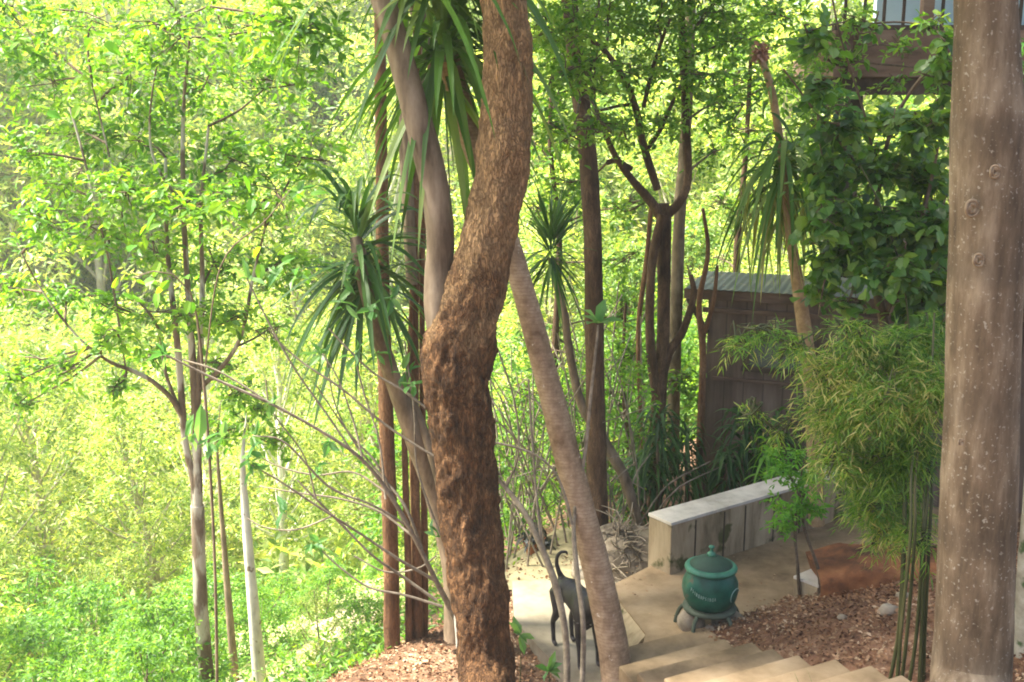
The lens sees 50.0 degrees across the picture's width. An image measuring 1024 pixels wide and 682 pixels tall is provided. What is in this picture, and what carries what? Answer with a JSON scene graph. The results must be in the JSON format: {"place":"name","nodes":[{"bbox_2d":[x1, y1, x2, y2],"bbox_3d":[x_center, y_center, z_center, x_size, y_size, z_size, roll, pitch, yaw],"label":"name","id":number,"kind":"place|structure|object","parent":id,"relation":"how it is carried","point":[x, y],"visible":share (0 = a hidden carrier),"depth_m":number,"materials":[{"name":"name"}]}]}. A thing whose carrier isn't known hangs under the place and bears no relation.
{"place":"outdoors","nodes":[
{"label":"outdoors","id":0,"kind":"place"},
{"bbox_2d":[1,0,1020,681],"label":"ground","id":1,"kind":"structure","parent":0,"point":[417,644],"depth_m":10.32,"materials":[{"name":"soil"}]},
{"bbox_2d":[0,566,59,681],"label":"valley shrub","id":2,"kind":"object","parent":1,"relation":"on","point":[3,621],"visible":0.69,"depth_m":13.57,"materials":[{"name":"plant"}]},
{"bbox_2d":[0,353,96,653],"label":"hillside tree","id":3,"kind":"object","parent":1,"relation":"on","point":[10,544],"visible":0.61,"depth_m":17.65,"materials":[{"name":"green plant"}]},
{"bbox_2d":[0,554,100,681],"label":"valley shrub","id":4,"kind":"object","parent":1,"relation":"on","point":[34,598],"visible":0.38,"depth_m":15.60,"materials":[{"name":"green plant"}]},
{"bbox_2d":[0,296,104,560],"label":"hillside tree","id":5,"kind":"object","parent":1,"relation":"on","point":[18,319],"visible":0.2,"depth_m":24.08,"materials":[{"name":"green plant"}]},
{"bbox_2d":[0,607,108,681],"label":"valley shrub","id":6,"kind":"object","parent":1,"relation":"on","point":[53,639],"visible":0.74,"depth_m":13.62,"materials":[{"name":"green plant"}]},
{"bbox_2d":[0,323,130,614],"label":"hillside tree","id":7,"kind":"object","parent":1,"relation":"on","point":[48,442],"visible":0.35,"depth_m":20.68,"materials":[{"name":"green plant"}]},
{"bbox_2d":[0,0,149,355],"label":"hillside tree","id":8,"kind":"object","parent":1,"relation":"on","point":[9,263],"visible":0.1,"depth_m":33.58,"materials":[{"name":"green plant"}]},
{"bbox_2d":[5,289,151,557],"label":"hillside tree","id":9,"kind":"object","parent":1,"relation":"on","point":[60,340],"visible":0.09,"depth_m":27.78,"materials":[{"name":"green plant"}]},
{"bbox_2d":[17,572,141,681],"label":"valley shrub","id":10,"kind":"object","parent":1,"relation":"on","point":[102,595],"visible":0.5,"depth_m":15.00,"materials":[{"name":"green plant"}]},
{"bbox_2d":[0,0,169,317],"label":"hillside tree","id":11,"kind":"object","parent":1,"relation":"on","point":[65,51],"visible":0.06,"depth_m":36.68,"materials":[{"name":"green plant"}]},
{"bbox_2d":[0,40,183,438],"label":"hillside tree","id":12,"kind":"object","parent":1,"relation":"on","point":[4,123],"visible":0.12,"depth_m":32.66,"materials":[{"name":"green plant"}]},
{"bbox_2d":[55,626,131,681],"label":"valley shrub","id":13,"kind":"object","parent":1,"relation":"on","point":[90,654],"visible":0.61,"depth_m":12.86,"materials":[{"name":"green plant"}]},
{"bbox_2d":[36,314,180,542],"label":"hillside tree","id":14,"kind":"object","parent":1,"relation":"on","point":[114,357],"visible":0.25,"depth_m":23.47,"materials":[{"name":"green plant"}]},
{"bbox_2d":[0,97,217,467],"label":"hillside tree","id":15,"kind":"object","parent":1,"relation":"on","point":[99,274],"visible":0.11,"depth_m":31.63,"materials":[{"name":"green plant"}]},
{"bbox_2d":[75,550,154,647],"bbox_3d":[-6.200,4.561,17.177,1.300,2.614,1.465,7,13,28],"label":"valley shrub","id":16,"kind":"object","parent":1,"relation":"on","point":[115,572],"visible":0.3,"depth_m":17.04,"materials":[{"name":"plant"}]},
{"bbox_2d":[40,297,202,566],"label":"hillside tree","id":17,"kind":"object","parent":1,"relation":"on","point":[142,338],"visible":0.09,"depth_m":26.42,"materials":[{"name":"green plant"}]},
{"bbox_2d":[14,0,248,347],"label":"hillside tree","id":18,"kind":"object","parent":1,"relation":"on","point":[117,11],"visible":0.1,"depth_m":37.52,"materials":[{"name":"green plant"}]},
{"bbox_2d":[48,391,226,622],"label":"hillside tree","id":19,"kind":"object","parent":1,"relation":"on","point":[131,472],"visible":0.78,"depth_m":17.30,"materials":[{"name":"green plant"}]},
{"bbox_2d":[30,13,250,395],"bbox_3d":[-12.526,-3.037,36.139,6.225,14.990,5.689,10,16,39],"label":"hillside tree","id":20,"kind":"object","parent":1,"relation":"on","point":[91,266],"visible":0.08,"depth_m":34.51,"materials":[{"name":"green plant"}]},
{"bbox_2d":[72,624,224,681],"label":"valley shrub","id":21,"kind":"object","parent":1,"relation":"on","point":[135,650],"visible":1,"depth_m":9.42,"materials":[{"name":"green plant"}]},
{"bbox_2d":[94,588,246,681],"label":"valley shrub","id":22,"kind":"object","parent":1,"relation":"on","point":[146,622],"visible":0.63,"depth_m":10.74,"materials":[{"name":"green plant"}]},
{"bbox_2d":[35,17,326,681],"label":"bright leaf branch tree","id":23,"kind":"object","parent":1,"relation":"on","point":[213,208],"visible":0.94,"depth_m":8.50,"materials":[{"name":"green plant"}]},
{"bbox_2d":[76,336,291,584],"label":"hillside tree","id":24,"kind":"object","parent":1,"relation":"on","point":[160,417],"visible":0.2,"depth_m":22.09,"materials":[{"name":"green plant"}]},
{"bbox_2d":[119,569,248,677],"bbox_3d":[-3.812,3.975,13.549,1.667,2.476,1.665,-10,16,-39],"label":"valley shrub","id":25,"kind":"object","parent":1,"relation":"on","point":[220,597],"visible":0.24,"depth_m":13.43,"materials":[{"name":"green plant"}]},
{"bbox_2d":[0,0,368,681],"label":"slender valley tree","id":26,"kind":"object","parent":1,"relation":"on","point":[228,148],"visible":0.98,"depth_m":9.82,"materials":[{"name":"green plant"}]},
{"bbox_2d":[97,0,275,255],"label":"hillside tree","id":27,"kind":"object","parent":1,"relation":"on","point":[182,9],"visible":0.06,"depth_m":43.22,"materials":[{"name":"green plant"}]},
{"bbox_2d":[97,221,292,578],"bbox_3d":[-5.320,1.774,19.333,3.143,7.987,2.908,6,13,27],"label":"hillside tree","id":28,"kind":"object","parent":1,"relation":"on","point":[205,478],"visible":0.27,"depth_m":19.12,"materials":[{"name":"green plant"}]},
{"bbox_2d":[123,194,300,493],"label":"hillside tree","id":29,"kind":"object","parent":1,"relation":"on","point":[215,229],"visible":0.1,"depth_m":32.45,"materials":[{"name":"green plant"}]},
{"bbox_2d":[123,77,321,420],"bbox_3d":[-9.273,-1.809,36.261,7.256,13.552,7.692,-1,16,-3],"label":"hillside tree","id":30,"kind":"object","parent":1,"relation":"on","point":[243,124],"visible":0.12,"depth_m":34.81,"materials":[{"name":"green plant"}]},
{"bbox_2d":[184,368,285,680],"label":"thin tree","id":31,"kind":"object","parent":1,"relation":"on","point":[232,648],"visible":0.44,"depth_m":12.16,"materials":[{"name":"green plant"}]},
{"bbox_2d":[202,374,304,681],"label":"thin tree","id":32,"kind":"object","parent":1,"relation":"on","point":[256,647],"visible":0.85,"depth_m":11.04,"materials":[{"name":"white plant"}]},
{"bbox_2d":[187,296,325,541],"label":"hillside tree","id":33,"kind":"object","parent":1,"relation":"on","point":[240,443],"visible":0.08,"depth_m":26.34,"materials":[{"name":"green plant"}]},
{"bbox_2d":[212,571,302,671],"bbox_3d":[-3.033,3.575,13.183,1.056,1.695,1.040,-4,13,-18],"label":"valley shrub","id":34,"kind":"object","parent":1,"relation":"on","point":[262,591],"visible":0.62,"depth_m":12.98,"materials":[{"name":"green plant"}]},
{"bbox_2d":[155,0,388,327],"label":"hillside tree","id":35,"kind":"object","parent":1,"relation":"on","point":[275,10],"visible":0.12,"depth_m":38.84,"materials":[{"name":"green plant"}]},
{"bbox_2d":[170,0,387,252],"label":"hillside tree","id":36,"kind":"object","parent":1,"relation":"on","point":[308,2],"visible":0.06,"depth_m":43.60,"materials":[{"name":"green plant"}]},
{"bbox_2d":[202,279,365,594],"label":"hillside tree","id":37,"kind":"object","parent":1,"relation":"on","point":[281,401],"visible":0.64,"depth_m":17.12,"materials":[{"name":"green plant"}]},
{"bbox_2d":[147,180,453,623],"bbox_3d":[-1.264,0.664,7.062,2.036,3.350,0.658,-6,13,-25],"label":"pale branching shrub","id":38,"kind":"object","parent":1,"relation":"on","point":[200,429],"visible":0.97,"depth_m":7.05,"materials":[{"name":"grey plant"}]},
{"bbox_2d":[212,133,404,497],"bbox_3d":[-6.448,-0.095,32.992,6.127,12.304,6.476,-3,12,-24],"label":"hillside tree","id":39,"kind":"object","parent":1,"relation":"on","point":[306,242],"visible":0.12,"depth_m":31.88,"materials":[{"name":"green plant"}]},
{"bbox_2d":[284,584,352,670],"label":"valley shrub","id":40,"kind":"object","parent":1,"relation":"on","point":[317,648],"visible":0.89,"depth_m":11.12,"materials":[{"name":"plant"}]},
{"bbox_2d":[185,12,455,360],"bbox_3d":[-6.251,-4.351,40.847,9.333,15.425,11.462,6,13,26],"label":"hillside tree","id":41,"kind":"object","parent":1,"relation":"on","point":[332,94],"visible":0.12,"depth_m":39.54,"materials":[{"name":"green plant"}]},
{"bbox_2d":[291,560,362,623],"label":"valley shrub","id":42,"kind":"object","parent":1,"relation":"on","point":[329,572],"visible":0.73,"depth_m":13.88,"materials":[{"name":"green plant"}]},
{"bbox_2d":[258,316,397,547],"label":"hillside tree","id":43,"kind":"object","parent":1,"relation":"on","point":[320,328],"visible":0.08,"depth_m":23.80,"materials":[{"name":"green plant"}]},
{"bbox_2d":[233,146,426,445],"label":"hillside tree","id":44,"kind":"object","parent":1,"relation":"on","point":[340,249],"visible":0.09,"depth_m":35.48,"materials":[{"name":"green plant"}]},
{"bbox_2d":[277,348,401,556],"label":"hillside tree","id":45,"kind":"object","parent":1,"relation":"on","point":[361,442],"visible":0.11,"depth_m":20.72,"materials":[{"name":"green plant"}]},
{"bbox_2d":[0,259,695,679],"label":"ground cover","id":46,"kind":"object","parent":1,"relation":"on","point":[270,545],"visible":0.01,"depth_m":17.64,"materials":[{"name":"plant"}]},
{"bbox_2d":[253,163,458,643],"bbox_3d":[-1.020,0.594,7.700,1.603,3.639,1.386,0,12,0],"label":"bushy dracaena","id":47,"kind":"object","parent":1,"relation":"on","point":[369,288],"visible":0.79,"depth_m":7.38,"materials":[{"name":"green plant"}]},
{"bbox_2d":[284,321,429,576],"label":"hillside tree","id":48,"kind":"object","parent":1,"relation":"on","point":[372,399],"visible":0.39,"depth_m":16.34,"materials":[{"name":"green plant"}]},
{"bbox_2d":[20,426,696,681],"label":"ground cover","id":49,"kind":"object","parent":1,"relation":"on","point":[348,659],"visible":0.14,"depth_m":11.44,"materials":[{"name":"green plant"}]},
{"bbox_2d":[329,590,400,656],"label":"valley shrub","id":50,"kind":"object","parent":1,"relation":"on","point":[359,609],"visible":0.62,"depth_m":10.12,"materials":[{"name":"green plant"}]},
{"bbox_2d":[276,0,461,433],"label":"hillside tree","id":51,"kind":"object","parent":1,"relation":"on","point":[350,168],"visible":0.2,"depth_m":32.35,"materials":[{"name":"green plant"}]},
{"bbox_2d":[374,15,399,653],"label":"rust trunk tree","id":52,"kind":"object","parent":1,"relation":"on","point":[391,621],"visible":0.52,"depth_m":8.31,"materials":[{"name":"brown plant"}]},
{"bbox_2d":[396,2,430,643],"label":"fluted tree","id":53,"kind":"object","parent":1,"relation":"on","point":[416,619],"visible":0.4,"depth_m":8.43,"materials":[{"name":"orange plant"}]},
{"bbox_2d":[332,385,548,572],"bbox_3d":[-0.816,2.071,13.146,2.087,3.748,2.342,9,15,36],"label":"valley shrub","id":54,"kind":"object","parent":1,"relation":"on","point":[377,528],"visible":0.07,"depth_m":12.94,"materials":[{"name":"green plant"}]},
{"bbox_2d":[317,545,572,681],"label":"leaf litter","id":55,"kind":"object","parent":1,"relation":"on","point":[364,662],"visible":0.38,"depth_m":8.32,"materials":[{"name":"brown plant"}]},
{"bbox_2d":[266,0,630,681],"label":"leaning dracaena","id":56,"kind":"object","parent":1,"relation":"on","point":[456,66],"visible":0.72,"depth_m":6.98,"materials":[{"name":"green plant"}]},
{"bbox_2d":[370,0,533,681],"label":"tree","id":57,"kind":"object","parent":1,"relation":"on","point":[465,287],"visible":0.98,"depth_m":6.49,"materials":[{"name":"red plant"}]},
{"bbox_2d":[425,71,643,380],"bbox_3d":[0.544,-0.989,28.911,6.396,12.177,5.178,1,12,6],"label":"hillside tree","id":58,"kind":"object","parent":1,"relation":"on","point":[534,160],"visible":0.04,"depth_m":28.04,"materials":[{"name":"green plant"}]},
{"bbox_2d":[495,299,622,681],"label":"thin grey shrub","id":59,"kind":"object","parent":1,"relation":"on","point":[599,315],"visible":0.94,"depth_m":7.30,"materials":[{"name":"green plant"}]},
{"bbox_2d":[489,226,635,492],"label":"hillside tree","id":60,"kind":"object","parent":1,"relation":"on","point":[548,316],"visible":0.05,"depth_m":19.38,"materials":[{"name":"green plant"}]},
{"bbox_2d":[508,177,643,525],"bbox_3d":[0.340,0.183,9.932,1.383,3.356,1.252,10,16,39],"label":"slender dracaena","id":61,"kind":"object","parent":1,"relation":"on","point":[559,219],"visible":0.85,"depth_m":9.80,"materials":[{"name":"green plant"}]},
{"bbox_2d":[497,163,656,428],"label":"hillside tree","id":62,"kind":"object","parent":1,"relation":"on","point":[604,235],"visible":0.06,"depth_m":20.74,"materials":[{"name":"green plant"}]},
{"bbox_2d":[527,0,633,525],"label":"dark trunk tree","id":63,"kind":"object","parent":1,"relation":"on","point":[582,127],"visible":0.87,"depth_m":9.29,"materials":[{"name":"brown plant"}]},
{"bbox_2d":[521,14,647,480],"bbox_3d":[0.750,-0.967,12.114,1.588,5.222,1.429,0,12,0],"label":"leafy tree","id":64,"kind":"object","parent":1,"relation":"on","point":[555,328],"visible":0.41,"depth_m":11.91,"materials":[{"name":"green plant"}]},
{"bbox_2d":[496,282,706,490],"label":"leafy tree","id":65,"kind":"object","parent":1,"relation":"on","point":[626,300],"visible":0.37,"depth_m":11.78,"materials":[{"name":"green plant"}]},
{"bbox_2d":[489,277,718,571],"bbox_3d":[0.511,0.992,11.129,2.745,3.109,2.987,-3,12,-13],"label":"twig thicket","id":66,"kind":"object","parent":1,"relation":"on","point":[514,510],"visible":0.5,"depth_m":10.69,"materials":[{"name":"green plant"}]},
{"bbox_2d":[571,522,648,580],"bbox_3d":[0.981,2.023,9.805,0.855,0.756,0.678,4,13,20],"label":"soil mound","id":67,"kind":"object","parent":1,"relation":"on","point":[615,555],"visible":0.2,"depth_m":9.54,"materials":[{"name":"soil"}]},
{"bbox_2d":[572,502,648,579],"bbox_3d":[0.998,1.782,9.694,0.847,0.678,0.878,11,16,42],"label":"root heap","id":68,"kind":"object","parent":1,"relation":"on","point":[619,531],"visible":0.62,"depth_m":9.56,"materials":[{"name":"grey wood"}]},
{"bbox_2d":[542,229,706,449],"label":"hillside tree","id":69,"kind":"object","parent":1,"relation":"on","point":[633,272],"visible":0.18,"depth_m":17.72,"materials":[{"name":"green plant"}]},
{"bbox_2d":[636,208,652,504],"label":"thin tree","id":70,"kind":"object","parent":1,"relation":"on","point":[644,275],"visible":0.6,"depth_m":11.14,"materials":[{"name":"orange plant"}]},
{"bbox_2d":[531,0,778,512],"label":"forked tree","id":71,"kind":"object","parent":1,"relation":"on","point":[659,355],"visible":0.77,"depth_m":10.20,"materials":[{"name":"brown plant"}]},
{"bbox_2d":[604,304,706,456],"bbox_3d":[2.154,1.200,16.372,2.527,3.641,2.566,-1,12,-7],"label":"valley shrub","id":72,"kind":"object","parent":1,"relation":"on","point":[687,345],"visible":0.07,"depth_m":15.96,"materials":[{"name":"green plant"}]},
{"bbox_2d":[620,402,696,516],"bbox_3d":[1.422,1.250,10.708,0.825,1.308,0.763,0,12,0],"label":"spiky plant","id":73,"kind":"object","parent":1,"relation":"on","point":[660,455],"visible":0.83,"depth_m":10.53,"materials":[{"name":"green plant"}]},
{"bbox_2d":[599,107,756,317],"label":"hillside tree","id":74,"kind":"object","parent":1,"relation":"on","point":[665,167],"visible":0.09,"depth_m":27.96,"materials":[{"name":"green plant"}]},
{"bbox_2d":[595,73,764,272],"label":"hillside tree","id":75,"kind":"object","parent":1,"relation":"on","point":[654,106],"visible":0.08,"depth_m":30.11,"materials":[{"name":"green plant"}]},
{"bbox_2d":[666,0,695,473],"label":"pale trunk tree","id":76,"kind":"object","parent":1,"relation":"on","point":[677,275],"visible":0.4,"depth_m":12.07,"materials":[{"name":"brown plant"}]},
{"bbox_2d":[606,200,760,422],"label":"hillside tree","id":77,"kind":"object","parent":1,"relation":"on","point":[693,243],"visible":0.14,"depth_m":21.67,"materials":[{"name":"green plant"}]},
{"bbox_2d":[652,421,722,507],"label":"spiky plant","id":78,"kind":"object","parent":1,"relation":"on","point":[694,493],"visible":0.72,"depth_m":10.67,"materials":[{"name":"green plant"}]},
{"bbox_2d":[695,208,718,498],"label":"thin tree","id":79,"kind":"object","parent":1,"relation":"on","point":[702,327],"visible":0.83,"depth_m":10.99,"materials":[{"name":"brown plant"}]},
{"bbox_2d":[701,435,752,496],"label":"spiky plant","id":80,"kind":"object","parent":1,"relation":"on","point":[714,475],"visible":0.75,"depth_m":10.59,"materials":[{"name":"green plant"}]},
{"bbox_2d":[702,399,773,495],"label":"spiky plant","id":81,"kind":"object","parent":1,"relation":"on","point":[745,460],"visible":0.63,"depth_m":10.73,"materials":[{"name":"green plant"}]},
{"bbox_2d":[592,0,894,270],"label":"hillside tree","id":82,"kind":"object","parent":1,"relation":"on","point":[702,70],"visible":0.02,"depth_m":32.50,"materials":[{"name":"green plant"}]},
{"bbox_2d":[655,0,846,296],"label":"leafy tree","id":83,"kind":"object","parent":1,"relation":"on","point":[785,81],"visible":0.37,"depth_m":13.05,"materials":[{"name":"green plant"}]},
{"bbox_2d":[648,457,875,574],"bbox_3d":[2.333,1.681,9.979,2.706,0.762,0.282,-8,15,-34],"label":"concrete bench","id":84,"kind":"object","parent":1,"relation":"on","point":[728,523],"visible":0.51,"depth_m":9.45,"materials":[{"name":"grey concrete"}]},
{"bbox_2d":[619,627,910,681],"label":"concrete stairs","id":85,"kind":"structure","parent":1,"relation":"on","point":[698,655],"depth_m":7.04,"materials":[{"name":"beige concrete"}]},
{"bbox_2d":[652,24,885,318],"bbox_3d":[6.587,-1.706,26.936,5.250,11.850,6.426,-12,19,-37],"label":"hillside tree","id":86,"kind":"object","parent":1,"relation":"on","point":[735,167],"visible":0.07,"depth_m":25.79,"materials":[{"name":"green plant"}]},
{"bbox_2d":[615,499,938,642],"bbox_3d":[2.692,2.132,9.450,3.816,0.500,4.200,0,12,0],"label":"landing","id":87,"kind":"object","parent":1,"relation":"on","point":[661,600],"visible":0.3,"depth_m":9.02,"materials":[{"name":"concrete"}]},
{"bbox_2d":[673,545,738,632],"bbox_3d":[1.474,1.818,8.171,0.511,0.651,0.493,0,12,0],"label":"jar bin","id":88,"kind":"object","parent":87,"relation":"on","point":[710,587],"visible":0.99,"depth_m":8.01,"materials":[{"name":"green ceramic"}]},
{"bbox_2d":[705,40,851,526],"bbox_3d":[2.318,-0.402,9.391,1.189,4.212,1.213,-5,13,-21],"label":"tall dracaena","id":89,"kind":"object","parent":87,"relation":"on","point":[784,207],"visible":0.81,"depth_m":9.20,"materials":[{"name":"green plant"}]},
{"bbox_2d":[759,443,833,595],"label":"small tree","id":90,"kind":"object","parent":87,"relation":"on","point":[801,505],"visible":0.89,"depth_m":8.30,"materials":[{"name":"green plant"}]},
{"bbox_2d":[702,532,1023,681],"bbox_3d":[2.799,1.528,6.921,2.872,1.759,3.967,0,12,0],"label":"leaf litter","id":91,"kind":"object","parent":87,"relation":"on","point":[831,605],"visible":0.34,"depth_m":7.45,"materials":[{"name":"brown plant"}]},
{"bbox_2d":[709,306,945,681],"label":"bamboo clump","id":92,"kind":"object","parent":91,"relation":"on","point":[845,416],"visible":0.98,"depth_m":5.90,"materials":[{"name":"green plant"}]},
{"bbox_2d":[805,543,936,597],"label":"clay bank","id":93,"kind":"structure","parent":91,"relation":"on","point":[839,572],"depth_m":8.26,"materials":[{"name":"brown soil"}]},
{"bbox_2d":[779,0,952,542],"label":"broadleaf tree","id":94,"kind":"object","parent":87,"relation":"on","point":[918,276],"visible":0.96,"depth_m":8.03,"materials":[{"name":"green plant"}]},
{"bbox_2d":[696,0,906,267],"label":"hillside tree","id":95,"kind":"object","parent":1,"relation":"on","point":[858,6],"visible":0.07,"depth_m":28.93,"materials":[{"name":"green plant"}]},
{"bbox_2d":[684,271,1023,512],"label":"hut","id":96,"kind":"object","parent":1,"relation":"on","point":[730,387],"visible":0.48,"depth_m":11.11,"materials":[{"name":"brown wood"}]},
{"bbox_2d":[741,333,815,375],"bbox_3d":[2.668,0.135,11.007,0.720,0.390,0.055,4,13,19],"label":"window","id":97,"kind":"structure","parent":96,"relation":"in","point":[767,369],"depth_m":11.05,"materials":[{"name":"grey glass"}]},
{"bbox_2d":[771,3,952,242],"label":"leafy tree","id":98,"kind":"object","parent":1,"relation":"on","point":[839,60],"visible":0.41,"depth_m":11.03,"materials":[{"name":"green plant"}]},
{"bbox_2d":[793,0,1023,277],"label":"raised house","id":99,"kind":"structure","parent":1,"relation":"on","point":[897,10],"depth_m":12.14,"materials":[{"name":"brown wood"}]},
{"bbox_2d":[812,38,1023,299],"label":"leafy tree","id":100,"kind":"object","parent":1,"relation":"on","point":[892,146],"visible":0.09,"depth_m":10.40,"materials":[{"name":"green plant"}]},
{"bbox_2d":[929,0,1023,681],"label":"speckled tree","id":101,"kind":"object","parent":1,"relation":"on","point":[974,627],"visible":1,"depth_m":4.60,"materials":[{"name":"brown plant"}]},
{"bbox_2d":[1014,485,1023,658],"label":"mossy tree","id":102,"kind":"object","parent":1,"relation":"on","point":[1019,624],"visible":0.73,"depth_m":5.78,"materials":[{"name":"grey plant"}]},
{"bbox_2d":[505,527,577,589],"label":"path","id":103,"kind":"structure","parent":0,"point":[543,573],"depth_m":10.18,"materials":[{"name":"beige concrete"}]},
{"bbox_2d":[512,580,618,681],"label":"path","id":104,"kind":"structure","parent":0,"point":[532,609],"depth_m":8.60,"materials":[{"name":"concrete"}]},
{"bbox_2d":[549,550,599,669],"bbox_3d":[0.531,2.008,8.001,0.231,0.735,0.822,-5,13,-23],"label":"dog","id":105,"kind":"object","parent":104,"relation":"on","point":[567,585],"visible":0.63,"depth_m":8.04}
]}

